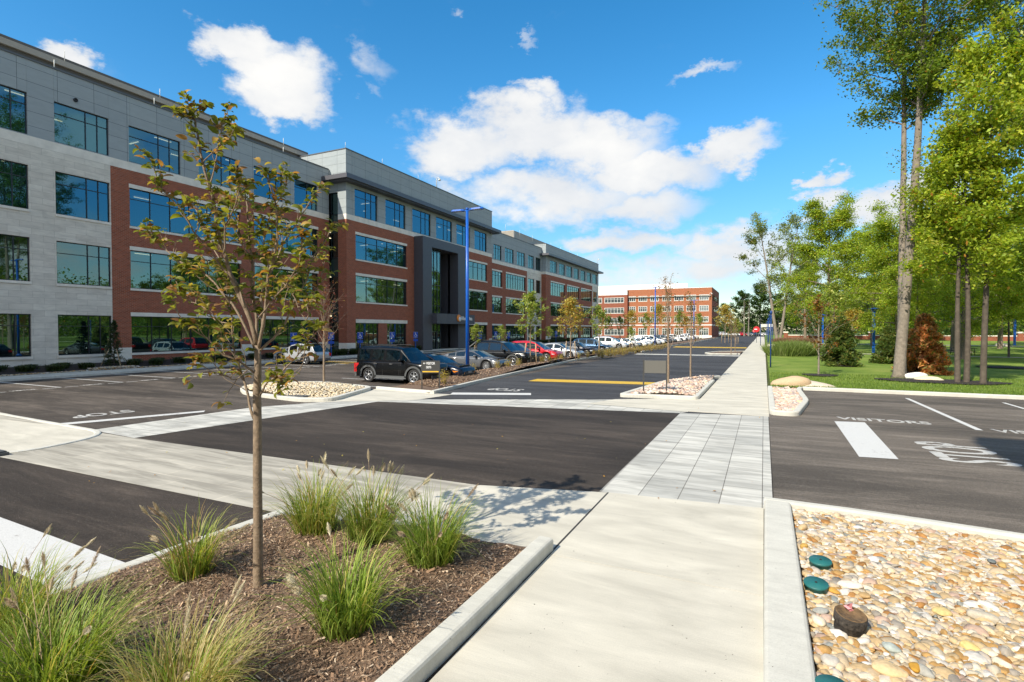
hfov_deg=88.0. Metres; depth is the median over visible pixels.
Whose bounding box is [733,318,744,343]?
young tree
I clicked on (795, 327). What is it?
woodland tree
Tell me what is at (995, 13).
tall tree
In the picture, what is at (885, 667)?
river stone
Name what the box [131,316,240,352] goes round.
window
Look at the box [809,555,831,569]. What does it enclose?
irrigation lid
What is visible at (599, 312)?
young tree
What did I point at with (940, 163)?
park tree
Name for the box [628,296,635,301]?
window
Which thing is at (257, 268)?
window
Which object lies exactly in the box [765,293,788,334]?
woodland tree
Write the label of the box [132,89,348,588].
ornamental tree
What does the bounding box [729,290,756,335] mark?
woodland tree
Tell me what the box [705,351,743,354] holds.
island kerb
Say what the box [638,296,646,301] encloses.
window
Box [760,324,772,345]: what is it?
sign frame
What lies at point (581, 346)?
hatchback car
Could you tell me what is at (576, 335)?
window
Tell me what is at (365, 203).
window
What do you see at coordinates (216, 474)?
paver crosswalk
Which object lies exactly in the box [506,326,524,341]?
window
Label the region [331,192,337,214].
window
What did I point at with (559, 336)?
window
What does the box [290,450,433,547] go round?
ornamental grass
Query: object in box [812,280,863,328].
young tree
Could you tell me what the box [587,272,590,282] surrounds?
window
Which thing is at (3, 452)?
parking block
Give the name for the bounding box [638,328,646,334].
window
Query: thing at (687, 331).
window
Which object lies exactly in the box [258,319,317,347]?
window
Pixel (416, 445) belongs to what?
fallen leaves
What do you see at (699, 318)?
young tree
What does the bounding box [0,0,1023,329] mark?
sky
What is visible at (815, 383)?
boulder
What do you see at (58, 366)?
ground cover
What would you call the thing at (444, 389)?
island kerb
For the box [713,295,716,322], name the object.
side windows
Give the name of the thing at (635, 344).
sedan car
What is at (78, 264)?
window
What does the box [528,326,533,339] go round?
window
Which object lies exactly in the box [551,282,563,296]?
window
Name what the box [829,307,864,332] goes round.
young tree
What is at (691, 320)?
bare tree
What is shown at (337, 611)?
ornamental grass
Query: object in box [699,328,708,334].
window
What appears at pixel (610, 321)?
young tree
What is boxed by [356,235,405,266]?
window
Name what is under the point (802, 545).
river stone
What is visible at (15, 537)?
stop bar marking
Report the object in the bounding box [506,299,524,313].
window
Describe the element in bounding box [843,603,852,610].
ribbon
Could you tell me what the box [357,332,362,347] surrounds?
accessible parking sign
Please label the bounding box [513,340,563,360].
crossover car
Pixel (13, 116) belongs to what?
window
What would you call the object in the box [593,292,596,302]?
window
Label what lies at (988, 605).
river stone
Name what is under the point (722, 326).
woodland tree
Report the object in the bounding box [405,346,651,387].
mulch chips
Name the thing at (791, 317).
broad tree
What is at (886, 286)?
broad tree
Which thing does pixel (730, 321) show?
bare tree
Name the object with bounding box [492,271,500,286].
window
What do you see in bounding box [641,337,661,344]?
sedan car
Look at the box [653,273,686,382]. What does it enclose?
bare tree
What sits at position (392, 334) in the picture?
accessible parking sign
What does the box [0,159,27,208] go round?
window
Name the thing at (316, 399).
island kerb
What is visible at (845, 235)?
forked tree
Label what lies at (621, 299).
window
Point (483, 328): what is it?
window
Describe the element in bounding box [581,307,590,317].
window
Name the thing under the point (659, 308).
young tree
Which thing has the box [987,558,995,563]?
river stone
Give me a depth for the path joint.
7.10 m
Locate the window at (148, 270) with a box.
[130,250,239,294]
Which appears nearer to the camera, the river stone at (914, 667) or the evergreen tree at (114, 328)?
the river stone at (914, 667)
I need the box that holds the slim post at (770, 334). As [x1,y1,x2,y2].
[770,311,771,366]
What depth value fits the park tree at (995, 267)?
25.28 m
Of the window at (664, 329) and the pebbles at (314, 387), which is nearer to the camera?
the pebbles at (314, 387)
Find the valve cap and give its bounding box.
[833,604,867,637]
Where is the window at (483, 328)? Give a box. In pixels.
[469,325,485,342]
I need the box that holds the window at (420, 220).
[412,208,429,235]
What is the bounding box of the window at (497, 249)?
[494,244,500,259]
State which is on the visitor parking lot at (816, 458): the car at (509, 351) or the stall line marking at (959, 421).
the stall line marking at (959, 421)
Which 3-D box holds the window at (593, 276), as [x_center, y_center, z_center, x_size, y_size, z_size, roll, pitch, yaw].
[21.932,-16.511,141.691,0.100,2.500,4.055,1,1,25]
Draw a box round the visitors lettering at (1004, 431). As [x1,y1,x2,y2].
[991,429,1023,433]
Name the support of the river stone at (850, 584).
on the river gravel at (908, 577)
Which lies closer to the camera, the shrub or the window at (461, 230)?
the shrub
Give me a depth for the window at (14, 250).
32.98 m
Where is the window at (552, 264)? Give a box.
[550,260,555,272]
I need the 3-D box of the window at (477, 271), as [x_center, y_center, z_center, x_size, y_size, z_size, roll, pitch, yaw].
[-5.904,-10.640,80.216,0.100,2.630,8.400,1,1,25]
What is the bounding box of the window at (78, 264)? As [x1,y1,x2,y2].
[56,241,109,286]
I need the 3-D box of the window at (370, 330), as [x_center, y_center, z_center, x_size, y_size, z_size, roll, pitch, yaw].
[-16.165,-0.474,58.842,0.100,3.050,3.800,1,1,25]
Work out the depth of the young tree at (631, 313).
149.56 m
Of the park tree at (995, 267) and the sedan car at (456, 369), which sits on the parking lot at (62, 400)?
the sedan car at (456, 369)
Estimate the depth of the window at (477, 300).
81.54 m
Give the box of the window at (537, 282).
[536,280,539,292]
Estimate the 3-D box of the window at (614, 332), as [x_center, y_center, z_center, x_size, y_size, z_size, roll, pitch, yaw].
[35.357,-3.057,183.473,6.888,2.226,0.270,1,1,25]
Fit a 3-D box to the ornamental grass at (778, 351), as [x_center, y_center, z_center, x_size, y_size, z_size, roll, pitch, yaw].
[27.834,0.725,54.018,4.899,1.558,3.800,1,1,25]
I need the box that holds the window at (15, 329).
[0,313,30,357]
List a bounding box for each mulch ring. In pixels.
[804,373,837,375]
[874,378,1012,384]
[977,366,1023,368]
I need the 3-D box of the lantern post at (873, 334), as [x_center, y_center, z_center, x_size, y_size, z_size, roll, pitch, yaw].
[42.971,-1.244,62.964,1.240,5.520,1.240,1,1,25]
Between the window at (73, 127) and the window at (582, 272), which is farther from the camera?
the window at (582, 272)
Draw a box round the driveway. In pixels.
[0,400,773,681]
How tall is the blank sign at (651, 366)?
1.520 m
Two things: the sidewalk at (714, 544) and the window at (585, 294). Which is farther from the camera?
the window at (585, 294)
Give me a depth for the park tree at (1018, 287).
46.36 m
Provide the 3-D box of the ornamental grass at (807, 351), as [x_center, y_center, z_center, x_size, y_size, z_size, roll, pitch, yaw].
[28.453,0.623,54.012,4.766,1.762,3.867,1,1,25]
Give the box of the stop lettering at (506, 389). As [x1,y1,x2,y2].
[487,388,523,390]
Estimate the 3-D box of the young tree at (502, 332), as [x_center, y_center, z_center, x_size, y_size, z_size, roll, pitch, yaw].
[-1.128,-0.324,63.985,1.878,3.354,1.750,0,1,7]
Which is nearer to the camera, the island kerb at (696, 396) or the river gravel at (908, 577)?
the river gravel at (908, 577)
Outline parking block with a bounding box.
[0,449,8,455]
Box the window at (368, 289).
[356,276,405,304]
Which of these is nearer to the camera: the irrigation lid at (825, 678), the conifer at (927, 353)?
the irrigation lid at (825, 678)
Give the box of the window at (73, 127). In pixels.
[54,102,107,155]
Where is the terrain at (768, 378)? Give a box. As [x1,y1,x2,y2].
[177,330,980,387]
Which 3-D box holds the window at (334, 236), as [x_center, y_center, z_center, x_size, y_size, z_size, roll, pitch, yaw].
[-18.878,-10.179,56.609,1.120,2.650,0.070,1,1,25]
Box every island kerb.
[240,381,370,401]
[376,386,430,392]
[430,351,634,393]
[620,375,720,399]
[641,336,724,351]
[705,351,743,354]
[768,386,808,415]
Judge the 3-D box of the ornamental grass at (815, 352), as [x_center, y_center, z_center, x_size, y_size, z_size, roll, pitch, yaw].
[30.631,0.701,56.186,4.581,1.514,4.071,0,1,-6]
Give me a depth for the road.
31.86 m
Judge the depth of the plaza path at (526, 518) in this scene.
8.03 m
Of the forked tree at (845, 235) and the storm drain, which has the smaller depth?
the storm drain
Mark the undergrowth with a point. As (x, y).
(948, 330)
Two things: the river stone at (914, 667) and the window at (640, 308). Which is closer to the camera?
the river stone at (914, 667)
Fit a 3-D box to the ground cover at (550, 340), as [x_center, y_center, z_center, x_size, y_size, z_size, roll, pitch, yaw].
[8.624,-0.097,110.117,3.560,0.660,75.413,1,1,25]
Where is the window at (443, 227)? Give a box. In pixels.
[436,217,450,241]
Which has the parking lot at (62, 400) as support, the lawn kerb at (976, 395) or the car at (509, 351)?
the car at (509, 351)
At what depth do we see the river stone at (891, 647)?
4.41 m
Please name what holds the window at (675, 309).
in the brick office building at (615, 300)
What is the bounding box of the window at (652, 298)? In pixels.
[650,296,658,301]
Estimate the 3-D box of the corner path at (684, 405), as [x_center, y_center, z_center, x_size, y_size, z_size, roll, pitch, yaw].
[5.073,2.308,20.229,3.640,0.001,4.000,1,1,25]
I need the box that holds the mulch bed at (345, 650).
[0,512,525,681]
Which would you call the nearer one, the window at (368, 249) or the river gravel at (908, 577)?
the river gravel at (908, 577)
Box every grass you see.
[0,524,109,639]
[0,546,186,681]
[74,574,303,681]
[109,493,251,595]
[246,452,377,536]
[247,522,437,643]
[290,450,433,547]
[362,480,502,571]
[759,341,809,355]
[769,337,792,342]
[769,339,816,355]
[788,337,820,342]
[802,341,823,354]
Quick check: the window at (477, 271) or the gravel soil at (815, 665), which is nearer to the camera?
the gravel soil at (815, 665)
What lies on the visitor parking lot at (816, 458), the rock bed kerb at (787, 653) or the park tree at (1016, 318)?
the rock bed kerb at (787, 653)
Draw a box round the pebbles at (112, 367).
[87,365,139,368]
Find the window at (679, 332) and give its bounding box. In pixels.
[674,328,682,334]
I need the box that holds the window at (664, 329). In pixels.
[662,328,670,334]
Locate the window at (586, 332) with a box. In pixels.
[581,326,590,337]
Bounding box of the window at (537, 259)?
[536,258,539,270]
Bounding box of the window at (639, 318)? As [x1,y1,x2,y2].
[638,317,646,322]
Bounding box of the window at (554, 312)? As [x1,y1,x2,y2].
[551,303,563,316]
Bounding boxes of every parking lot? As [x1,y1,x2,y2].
[0,339,711,428]
[767,388,1023,532]
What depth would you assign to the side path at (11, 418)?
16.31 m
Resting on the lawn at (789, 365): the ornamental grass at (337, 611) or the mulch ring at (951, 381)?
the mulch ring at (951, 381)
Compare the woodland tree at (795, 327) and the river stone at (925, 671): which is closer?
the river stone at (925, 671)
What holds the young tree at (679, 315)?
on the parking lot at (62, 400)
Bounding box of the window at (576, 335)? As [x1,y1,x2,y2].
[567,326,578,337]
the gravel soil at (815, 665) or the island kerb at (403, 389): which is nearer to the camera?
the gravel soil at (815, 665)
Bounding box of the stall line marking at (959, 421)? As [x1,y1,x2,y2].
[906,398,980,429]
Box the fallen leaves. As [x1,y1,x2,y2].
[88,396,759,497]
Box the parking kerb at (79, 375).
[0,352,422,381]
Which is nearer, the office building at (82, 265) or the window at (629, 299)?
the office building at (82, 265)
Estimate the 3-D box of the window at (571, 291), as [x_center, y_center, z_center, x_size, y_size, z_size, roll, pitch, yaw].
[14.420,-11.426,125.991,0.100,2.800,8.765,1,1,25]
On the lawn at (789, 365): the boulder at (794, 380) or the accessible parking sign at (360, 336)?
the boulder at (794, 380)
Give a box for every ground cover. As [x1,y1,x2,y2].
[0,362,96,371]
[101,353,274,364]
[273,345,421,355]
[469,337,593,346]
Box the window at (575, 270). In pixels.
[574,268,577,278]
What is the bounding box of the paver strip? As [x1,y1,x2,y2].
[379,399,683,412]
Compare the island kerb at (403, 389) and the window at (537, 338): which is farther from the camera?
the window at (537, 338)
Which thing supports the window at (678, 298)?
in the brick office building at (615, 300)
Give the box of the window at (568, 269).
[566,266,570,276]
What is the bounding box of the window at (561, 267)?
[559,263,563,274]
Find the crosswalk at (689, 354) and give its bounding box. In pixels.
[638,353,739,355]
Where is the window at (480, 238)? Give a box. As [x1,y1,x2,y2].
[475,230,485,251]
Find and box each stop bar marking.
[0,517,124,586]
[62,411,203,423]
[451,393,530,394]
[835,421,897,458]
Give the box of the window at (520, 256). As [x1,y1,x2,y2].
[517,252,523,265]
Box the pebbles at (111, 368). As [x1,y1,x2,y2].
[0,359,272,375]
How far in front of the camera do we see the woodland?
180.77 m
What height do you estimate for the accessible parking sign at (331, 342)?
2.450 m
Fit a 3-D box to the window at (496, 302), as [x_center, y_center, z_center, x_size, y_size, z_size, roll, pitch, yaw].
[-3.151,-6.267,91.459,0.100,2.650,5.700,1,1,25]
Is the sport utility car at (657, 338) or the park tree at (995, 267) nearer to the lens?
the park tree at (995, 267)
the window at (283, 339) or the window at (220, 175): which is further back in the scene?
the window at (283, 339)
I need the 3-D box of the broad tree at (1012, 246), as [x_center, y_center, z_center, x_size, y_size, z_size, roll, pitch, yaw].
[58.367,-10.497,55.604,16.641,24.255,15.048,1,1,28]
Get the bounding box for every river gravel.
[631,375,713,395]
[772,386,801,413]
[792,508,1023,681]
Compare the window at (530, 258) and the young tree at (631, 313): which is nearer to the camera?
the window at (530, 258)
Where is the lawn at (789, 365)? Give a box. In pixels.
[765,335,1023,394]
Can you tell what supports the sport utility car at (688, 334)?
on the parking lot at (62, 400)
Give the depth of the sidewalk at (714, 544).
6.89 m
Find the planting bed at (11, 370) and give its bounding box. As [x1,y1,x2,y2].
[0,340,572,375]
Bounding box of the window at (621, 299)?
[604,297,623,302]
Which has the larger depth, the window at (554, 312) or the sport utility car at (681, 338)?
the sport utility car at (681, 338)
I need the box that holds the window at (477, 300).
[469,291,485,309]
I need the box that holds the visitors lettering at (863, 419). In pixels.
[839,417,930,423]
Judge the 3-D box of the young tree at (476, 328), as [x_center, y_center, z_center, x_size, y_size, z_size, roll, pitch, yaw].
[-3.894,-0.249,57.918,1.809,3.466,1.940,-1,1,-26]
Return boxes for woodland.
[719,290,1023,335]
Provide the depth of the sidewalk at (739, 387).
24.29 m
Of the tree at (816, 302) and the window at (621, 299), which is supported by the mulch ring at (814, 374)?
the tree at (816, 302)
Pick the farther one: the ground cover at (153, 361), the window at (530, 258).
the window at (530, 258)
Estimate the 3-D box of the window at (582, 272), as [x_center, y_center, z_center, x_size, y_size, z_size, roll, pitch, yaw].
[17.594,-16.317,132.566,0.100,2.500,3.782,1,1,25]
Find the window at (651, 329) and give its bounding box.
[650,328,658,334]
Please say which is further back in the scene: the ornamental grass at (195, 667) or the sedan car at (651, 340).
the sedan car at (651, 340)
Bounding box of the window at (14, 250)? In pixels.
[0,234,29,280]
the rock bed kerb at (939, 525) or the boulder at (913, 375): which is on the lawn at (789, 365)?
the boulder at (913, 375)
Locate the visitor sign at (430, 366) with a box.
[421,361,439,388]
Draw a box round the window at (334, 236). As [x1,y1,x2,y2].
[331,233,337,257]
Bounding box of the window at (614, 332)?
[604,329,623,334]
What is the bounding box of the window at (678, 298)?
[674,295,683,300]
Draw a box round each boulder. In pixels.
[771,376,810,387]
[805,381,832,386]
[905,372,927,377]
[914,376,942,379]
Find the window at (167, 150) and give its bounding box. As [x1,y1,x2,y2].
[129,126,179,174]
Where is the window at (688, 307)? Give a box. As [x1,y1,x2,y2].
[686,305,695,311]
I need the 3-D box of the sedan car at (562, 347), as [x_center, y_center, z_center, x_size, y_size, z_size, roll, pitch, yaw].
[4.527,0.914,51.248,4.760,1.498,2.220,1,1,25]
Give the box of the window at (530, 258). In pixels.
[528,255,532,268]
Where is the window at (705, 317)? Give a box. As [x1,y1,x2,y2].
[701,316,708,321]
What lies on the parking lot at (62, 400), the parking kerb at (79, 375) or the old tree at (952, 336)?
the parking kerb at (79, 375)
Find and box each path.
[0,412,42,423]
[0,413,93,450]
[288,485,606,547]
[324,389,451,401]
[588,398,699,411]
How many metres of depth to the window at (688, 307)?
173.76 m
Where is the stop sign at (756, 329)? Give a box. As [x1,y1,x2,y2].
[753,326,759,342]
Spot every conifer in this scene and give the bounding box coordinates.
[817,315,863,366]
[868,325,896,363]
[891,312,953,375]
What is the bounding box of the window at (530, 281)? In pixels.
[528,278,533,291]
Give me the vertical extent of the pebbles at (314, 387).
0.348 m
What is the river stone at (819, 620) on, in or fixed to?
on the river gravel at (908, 577)
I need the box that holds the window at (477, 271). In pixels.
[465,260,485,280]
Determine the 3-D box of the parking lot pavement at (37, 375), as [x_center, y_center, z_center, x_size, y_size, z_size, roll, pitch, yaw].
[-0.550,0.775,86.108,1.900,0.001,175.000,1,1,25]
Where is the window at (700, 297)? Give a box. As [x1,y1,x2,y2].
[699,294,708,299]
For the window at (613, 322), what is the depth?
183.30 m
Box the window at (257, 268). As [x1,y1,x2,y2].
[255,266,316,298]
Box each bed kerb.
[22,509,287,602]
[375,536,552,681]
[763,500,815,681]
[764,497,1023,541]
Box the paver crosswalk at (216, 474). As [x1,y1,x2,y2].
[0,433,475,511]
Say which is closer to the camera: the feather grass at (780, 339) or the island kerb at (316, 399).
the island kerb at (316, 399)
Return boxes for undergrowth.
[853,307,1023,339]
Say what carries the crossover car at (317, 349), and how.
on the parking lot at (62, 400)
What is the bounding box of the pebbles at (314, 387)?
[244,381,364,396]
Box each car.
[273,343,330,364]
[354,344,448,382]
[423,353,476,375]
[444,349,508,368]
[464,339,535,365]
[511,342,543,360]
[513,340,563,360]
[545,343,584,357]
[564,342,598,354]
[573,338,612,351]
[594,336,628,347]
[618,338,640,347]
[625,338,648,345]
[635,338,652,344]
[640,335,665,344]
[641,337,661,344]
[653,335,675,342]
[666,334,686,340]
[681,333,698,339]
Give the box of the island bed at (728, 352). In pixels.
[710,351,741,352]
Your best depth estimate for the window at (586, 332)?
135.62 m
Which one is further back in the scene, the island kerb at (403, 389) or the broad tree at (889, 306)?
the broad tree at (889, 306)
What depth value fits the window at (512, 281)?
99.25 m
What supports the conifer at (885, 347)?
on the lawn at (789, 365)
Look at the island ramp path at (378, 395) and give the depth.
21.74 m
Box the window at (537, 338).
[536,326,539,339]
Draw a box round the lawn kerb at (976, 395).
[802,386,1023,399]
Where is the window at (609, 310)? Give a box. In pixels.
[604,308,623,313]
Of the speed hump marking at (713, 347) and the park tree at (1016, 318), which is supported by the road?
the speed hump marking at (713, 347)
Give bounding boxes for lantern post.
[822,314,823,342]
[870,307,879,352]
[1013,319,1015,344]
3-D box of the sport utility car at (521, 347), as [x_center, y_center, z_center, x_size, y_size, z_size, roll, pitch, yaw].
[0.117,0.956,43.600,4.810,1.738,2.280,1,1,25]
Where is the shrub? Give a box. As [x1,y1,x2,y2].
[440,367,450,383]
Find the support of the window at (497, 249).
in the office building at (82, 265)
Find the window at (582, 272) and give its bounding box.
[581,270,584,280]
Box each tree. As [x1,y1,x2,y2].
[101,320,125,365]
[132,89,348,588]
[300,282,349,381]
[469,323,482,348]
[495,326,509,340]
[504,290,549,365]
[544,326,552,342]
[555,296,585,359]
[585,304,610,351]
[604,316,613,335]
[615,315,625,335]
[620,309,639,327]
[627,326,637,348]
[640,313,651,329]
[646,302,665,334]
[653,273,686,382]
[671,309,686,329]
[679,291,703,376]
[681,316,695,330]
[692,313,705,338]
[713,303,734,342]
[719,303,733,335]
[728,315,737,353]
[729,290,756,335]
[730,318,739,339]
[733,211,832,338]
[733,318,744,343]
[740,299,746,335]
[742,283,773,335]
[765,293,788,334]
[767,249,841,337]
[772,191,886,339]
[784,295,806,334]
[793,293,859,373]
[803,0,1010,377]
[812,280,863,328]
[826,230,881,330]
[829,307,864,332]
[837,221,896,345]
[840,199,955,337]
[868,195,994,330]
[870,244,937,325]
[884,126,1023,381]
[884,262,947,321]
[889,230,1023,358]
[890,99,1023,381]
[906,1,1023,383]
[936,273,980,351]
[937,0,1023,152]
[952,199,1023,348]
[989,262,1023,357]
[990,227,1023,303]
[992,195,1023,305]
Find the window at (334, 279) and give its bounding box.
[331,276,337,300]
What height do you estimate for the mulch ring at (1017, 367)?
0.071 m
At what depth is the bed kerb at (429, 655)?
4.78 m
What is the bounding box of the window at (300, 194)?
[294,179,316,210]
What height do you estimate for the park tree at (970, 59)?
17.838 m
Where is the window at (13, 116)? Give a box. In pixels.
[0,84,26,133]
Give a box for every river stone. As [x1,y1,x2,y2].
[800,543,807,548]
[811,615,826,626]
[812,607,828,613]
[821,654,839,667]
[828,587,840,594]
[837,580,862,588]
[858,592,870,598]
[871,659,909,677]
[882,642,901,652]
[908,662,919,673]
[917,662,934,678]
[931,606,952,615]
[959,640,980,650]
[966,609,1000,623]
[977,600,999,609]
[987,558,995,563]
[997,561,1006,567]
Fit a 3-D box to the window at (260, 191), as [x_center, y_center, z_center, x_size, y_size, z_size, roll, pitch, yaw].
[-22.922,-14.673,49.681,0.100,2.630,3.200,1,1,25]
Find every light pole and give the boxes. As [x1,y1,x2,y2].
[451,207,483,363]
[649,287,661,344]
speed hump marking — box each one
[530,379,655,384]
[676,346,746,347]
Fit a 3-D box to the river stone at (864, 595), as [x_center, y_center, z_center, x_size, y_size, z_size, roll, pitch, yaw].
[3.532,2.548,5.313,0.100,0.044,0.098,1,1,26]
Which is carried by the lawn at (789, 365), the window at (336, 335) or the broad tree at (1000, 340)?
the broad tree at (1000, 340)
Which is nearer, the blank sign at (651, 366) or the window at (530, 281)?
the blank sign at (651, 366)
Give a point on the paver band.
(179, 424)
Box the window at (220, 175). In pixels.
[199,149,237,189]
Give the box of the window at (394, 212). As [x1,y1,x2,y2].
[385,199,404,228]
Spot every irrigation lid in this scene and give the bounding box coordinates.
[803,576,828,593]
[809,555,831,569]
[815,674,844,681]
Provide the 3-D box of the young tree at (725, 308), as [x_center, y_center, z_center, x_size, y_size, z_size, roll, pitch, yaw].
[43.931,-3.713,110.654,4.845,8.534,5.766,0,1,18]
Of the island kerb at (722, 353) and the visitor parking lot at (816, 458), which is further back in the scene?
the island kerb at (722, 353)
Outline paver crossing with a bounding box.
[600,413,771,507]
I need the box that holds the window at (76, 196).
[55,171,108,221]
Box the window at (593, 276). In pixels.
[592,274,595,283]
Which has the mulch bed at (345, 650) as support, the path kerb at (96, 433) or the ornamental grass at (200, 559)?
the ornamental grass at (200, 559)
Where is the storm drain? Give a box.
[277,394,310,396]
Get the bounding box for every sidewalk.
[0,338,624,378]
[430,555,762,681]
[550,492,763,595]
[689,337,768,416]
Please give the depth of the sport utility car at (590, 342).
62.75 m
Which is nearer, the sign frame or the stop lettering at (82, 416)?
the stop lettering at (82, 416)
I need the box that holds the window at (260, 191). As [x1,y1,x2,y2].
[254,166,281,201]
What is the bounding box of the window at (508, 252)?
[505,248,512,263]
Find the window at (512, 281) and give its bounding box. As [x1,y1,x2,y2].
[506,274,524,290]
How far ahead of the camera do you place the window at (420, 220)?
67.90 m
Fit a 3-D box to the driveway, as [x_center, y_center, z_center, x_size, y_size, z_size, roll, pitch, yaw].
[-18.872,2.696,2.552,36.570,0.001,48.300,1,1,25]
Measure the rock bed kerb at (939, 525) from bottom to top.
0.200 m
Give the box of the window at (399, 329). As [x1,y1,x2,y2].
[387,323,405,345]
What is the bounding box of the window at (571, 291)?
[567,286,578,299]
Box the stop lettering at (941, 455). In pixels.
[915,441,1021,466]
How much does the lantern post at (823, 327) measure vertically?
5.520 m
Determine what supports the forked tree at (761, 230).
on the lawn at (789, 365)
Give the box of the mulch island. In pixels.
[389,336,721,389]
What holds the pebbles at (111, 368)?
on the planting soil
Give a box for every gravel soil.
[794,528,1001,671]
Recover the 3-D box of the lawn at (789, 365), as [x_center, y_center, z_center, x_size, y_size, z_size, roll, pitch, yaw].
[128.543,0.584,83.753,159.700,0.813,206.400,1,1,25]
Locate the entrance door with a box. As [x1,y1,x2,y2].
[432,332,440,348]
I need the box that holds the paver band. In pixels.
[96,400,394,437]
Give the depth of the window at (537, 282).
109.06 m
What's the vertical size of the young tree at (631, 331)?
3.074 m
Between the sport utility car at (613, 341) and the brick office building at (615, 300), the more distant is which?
the brick office building at (615, 300)
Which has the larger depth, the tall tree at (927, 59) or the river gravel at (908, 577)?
the tall tree at (927, 59)
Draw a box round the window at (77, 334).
[58,315,110,354]
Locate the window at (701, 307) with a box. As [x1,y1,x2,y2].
[699,305,708,310]
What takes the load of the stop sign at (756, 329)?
on the sidewalk at (739, 387)
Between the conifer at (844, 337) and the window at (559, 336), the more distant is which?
the window at (559, 336)
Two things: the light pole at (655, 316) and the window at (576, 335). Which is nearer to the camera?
the light pole at (655, 316)
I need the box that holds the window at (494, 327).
[492,325,500,340]
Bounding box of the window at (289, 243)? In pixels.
[254,216,316,255]
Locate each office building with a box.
[0,33,603,366]
[598,283,718,337]
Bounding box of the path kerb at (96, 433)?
[0,413,100,452]
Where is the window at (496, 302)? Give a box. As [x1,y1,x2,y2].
[492,297,500,312]
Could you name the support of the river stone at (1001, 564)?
on the river gravel at (908, 577)
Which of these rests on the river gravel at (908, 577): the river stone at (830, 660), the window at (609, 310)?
the river stone at (830, 660)
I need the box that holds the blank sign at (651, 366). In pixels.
[643,360,666,394]
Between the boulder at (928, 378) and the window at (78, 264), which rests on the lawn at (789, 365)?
the boulder at (928, 378)
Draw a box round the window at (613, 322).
[609,318,623,323]
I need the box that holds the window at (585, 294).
[581,289,590,301]
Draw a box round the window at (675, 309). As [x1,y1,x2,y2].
[674,306,682,311]
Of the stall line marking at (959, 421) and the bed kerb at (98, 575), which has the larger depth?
the stall line marking at (959, 421)
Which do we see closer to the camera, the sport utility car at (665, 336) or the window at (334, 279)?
the window at (334, 279)
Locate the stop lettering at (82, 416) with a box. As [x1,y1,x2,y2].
[73,410,134,417]
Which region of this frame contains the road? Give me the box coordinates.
[425,336,768,417]
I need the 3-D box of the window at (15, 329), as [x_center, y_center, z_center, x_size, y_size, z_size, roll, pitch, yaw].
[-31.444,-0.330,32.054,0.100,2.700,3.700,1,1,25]
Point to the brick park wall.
(1019, 336)
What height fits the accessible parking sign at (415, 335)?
2.450 m
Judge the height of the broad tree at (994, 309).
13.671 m
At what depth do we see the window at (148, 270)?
41.08 m
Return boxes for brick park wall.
[783,332,1023,340]
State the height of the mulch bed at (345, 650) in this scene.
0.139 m
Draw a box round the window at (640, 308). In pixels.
[638,306,646,311]
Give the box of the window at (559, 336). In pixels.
[551,326,563,338]
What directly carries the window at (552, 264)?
in the office building at (82, 265)
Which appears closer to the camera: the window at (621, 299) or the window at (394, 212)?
the window at (394, 212)
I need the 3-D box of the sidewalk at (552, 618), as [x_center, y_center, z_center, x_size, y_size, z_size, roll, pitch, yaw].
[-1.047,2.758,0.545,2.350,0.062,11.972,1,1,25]
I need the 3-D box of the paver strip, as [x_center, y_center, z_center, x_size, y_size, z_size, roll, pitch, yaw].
[0.683,2.315,20.227,11.245,0.001,2.884,0,1,15]
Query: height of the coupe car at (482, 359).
1.408 m
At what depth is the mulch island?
27.97 m
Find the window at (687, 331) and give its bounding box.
[686,328,695,334]
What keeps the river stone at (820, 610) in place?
on the river gravel at (908, 577)
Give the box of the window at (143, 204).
[129,188,238,243]
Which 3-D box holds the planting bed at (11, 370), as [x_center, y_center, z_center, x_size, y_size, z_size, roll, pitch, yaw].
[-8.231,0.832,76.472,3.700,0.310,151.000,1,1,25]
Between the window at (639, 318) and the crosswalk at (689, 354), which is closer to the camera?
the crosswalk at (689, 354)
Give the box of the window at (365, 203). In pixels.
[355,189,376,220]
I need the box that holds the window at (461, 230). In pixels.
[457,224,465,245]
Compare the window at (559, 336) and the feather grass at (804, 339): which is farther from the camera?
the window at (559, 336)
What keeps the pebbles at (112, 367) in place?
on the planting bed at (11, 370)
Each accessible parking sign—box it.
[290,333,296,344]
[328,332,333,356]
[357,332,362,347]
[390,332,394,341]
[413,332,417,347]
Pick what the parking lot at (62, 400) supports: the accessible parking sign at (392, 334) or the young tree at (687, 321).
the young tree at (687, 321)
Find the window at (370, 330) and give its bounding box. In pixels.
[356,323,377,348]
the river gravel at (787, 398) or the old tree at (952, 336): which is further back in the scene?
the old tree at (952, 336)
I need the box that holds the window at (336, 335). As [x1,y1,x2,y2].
[332,321,338,345]
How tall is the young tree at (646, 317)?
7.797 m
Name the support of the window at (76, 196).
in the office building at (82, 265)
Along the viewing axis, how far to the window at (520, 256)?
101.30 m
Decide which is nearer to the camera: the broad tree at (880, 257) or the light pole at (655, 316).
the broad tree at (880, 257)
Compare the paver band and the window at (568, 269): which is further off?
the window at (568, 269)
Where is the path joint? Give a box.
[522,493,607,581]
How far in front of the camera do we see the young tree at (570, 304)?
46.81 m
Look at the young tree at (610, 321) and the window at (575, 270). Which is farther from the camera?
the young tree at (610, 321)

